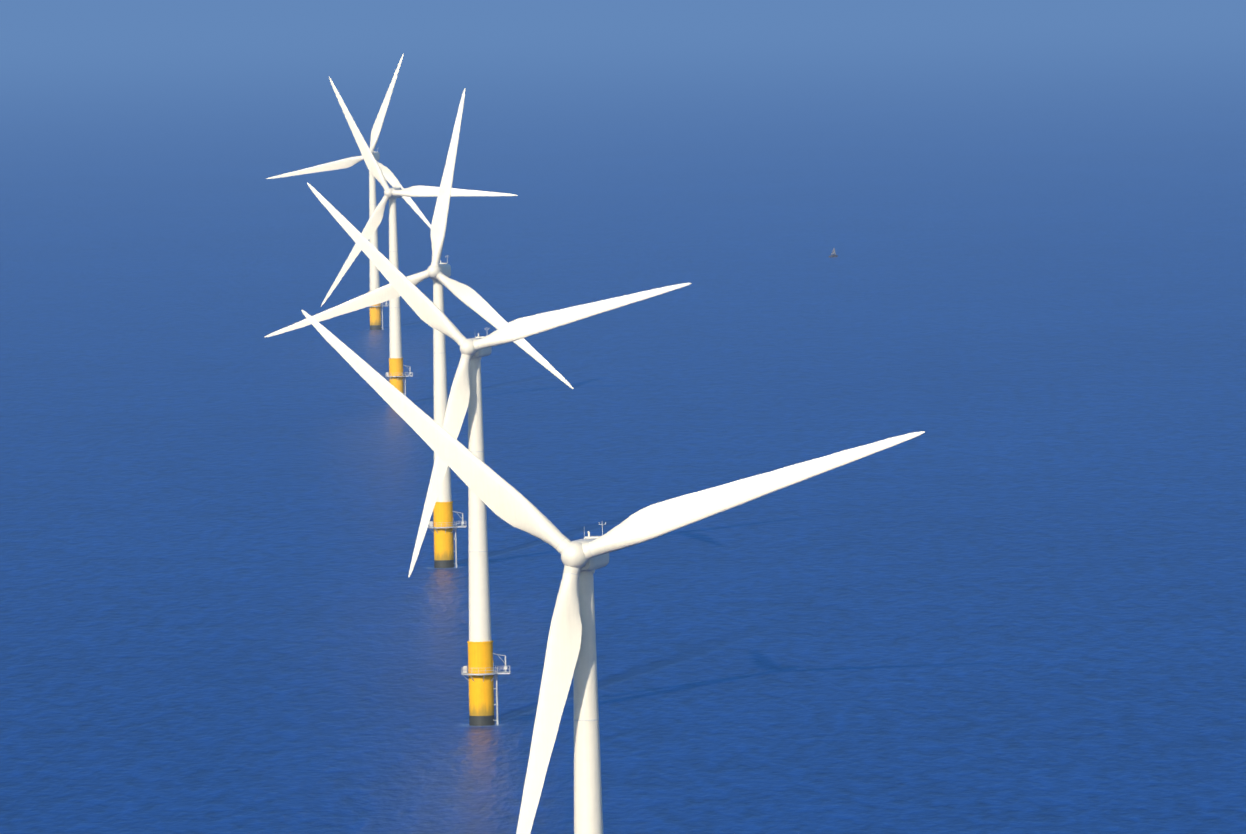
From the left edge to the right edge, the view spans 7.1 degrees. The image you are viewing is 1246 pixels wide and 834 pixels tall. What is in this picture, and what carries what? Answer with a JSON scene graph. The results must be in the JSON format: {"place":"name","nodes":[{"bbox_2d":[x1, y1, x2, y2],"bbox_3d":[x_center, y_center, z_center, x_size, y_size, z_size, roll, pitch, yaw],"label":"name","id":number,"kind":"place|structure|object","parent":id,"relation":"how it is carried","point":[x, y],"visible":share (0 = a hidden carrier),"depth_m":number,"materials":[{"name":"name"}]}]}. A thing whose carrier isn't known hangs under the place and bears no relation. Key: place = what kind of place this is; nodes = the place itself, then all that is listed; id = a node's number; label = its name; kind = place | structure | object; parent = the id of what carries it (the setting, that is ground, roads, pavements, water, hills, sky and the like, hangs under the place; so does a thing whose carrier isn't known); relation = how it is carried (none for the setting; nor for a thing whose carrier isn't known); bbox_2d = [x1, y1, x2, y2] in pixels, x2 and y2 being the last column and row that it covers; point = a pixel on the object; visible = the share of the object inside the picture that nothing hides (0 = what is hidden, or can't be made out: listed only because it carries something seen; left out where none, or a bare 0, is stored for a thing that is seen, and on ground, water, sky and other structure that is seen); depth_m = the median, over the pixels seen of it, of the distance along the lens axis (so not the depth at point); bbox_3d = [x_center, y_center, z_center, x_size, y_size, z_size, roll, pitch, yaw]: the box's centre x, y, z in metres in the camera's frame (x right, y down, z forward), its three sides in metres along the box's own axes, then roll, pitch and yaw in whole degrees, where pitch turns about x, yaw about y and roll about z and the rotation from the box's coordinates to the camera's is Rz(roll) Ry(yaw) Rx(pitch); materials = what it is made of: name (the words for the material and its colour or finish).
{"place":"outdoors","nodes":[
{"label":"outdoors","id":0,"kind":"place"},
{"bbox_2d":[0,0,170,3],"label":"sky","id":1,"kind":"structure","parent":0,"point":[1,1],"materials":[{"name":"blue"}]},
{"bbox_2d":[0,0,1245,833],"bbox_3d":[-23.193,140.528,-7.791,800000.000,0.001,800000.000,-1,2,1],"label":"sea","id":2,"kind":"structure","parent":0,"point":[1005,591],"depth_m":3281.52,"materials":[{"name":"liquid"}]},
{"bbox_2d":[266,53,430,329],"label":"turbine","id":3,"kind":"object","parent":2,"relation":"on","point":[375,310],"visible":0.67,"depth_m":4132.21,"materials":[{"name":"metal"}]},
{"bbox_2d":[265,88,572,567],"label":"turbine","id":4,"kind":"object","parent":2,"relation":"on","point":[437,272],"visible":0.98,"depth_m":2415.22,"materials":[{"name":"metal"}]},
{"bbox_2d":[321,77,517,395],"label":"turbine","id":5,"kind":"object","parent":2,"relation":"on","point":[394,375],"visible":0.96,"depth_m":3371.19,"materials":[{"name":"metal"}]},
{"bbox_2d":[307,183,690,725],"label":"turbine","id":6,"kind":"object","parent":2,"relation":"on","point":[465,391],"visible":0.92,"depth_m":1894.31,"materials":[{"name":"metal"}]},
{"bbox_2d":[301,310,924,833],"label":"turbine","id":7,"kind":"object","parent":2,"relation":"on","point":[571,650],"visible":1,"depth_m":1190.00,"materials":[{"name":"metal"}]},
{"bbox_2d":[829,247,837,256],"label":"sailing boat","id":8,"kind":"object","parent":2,"relation":"on","point":[834,253],"visible":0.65,"depth_m":5087.04,"materials":[{"name":"grey"}]}
]}

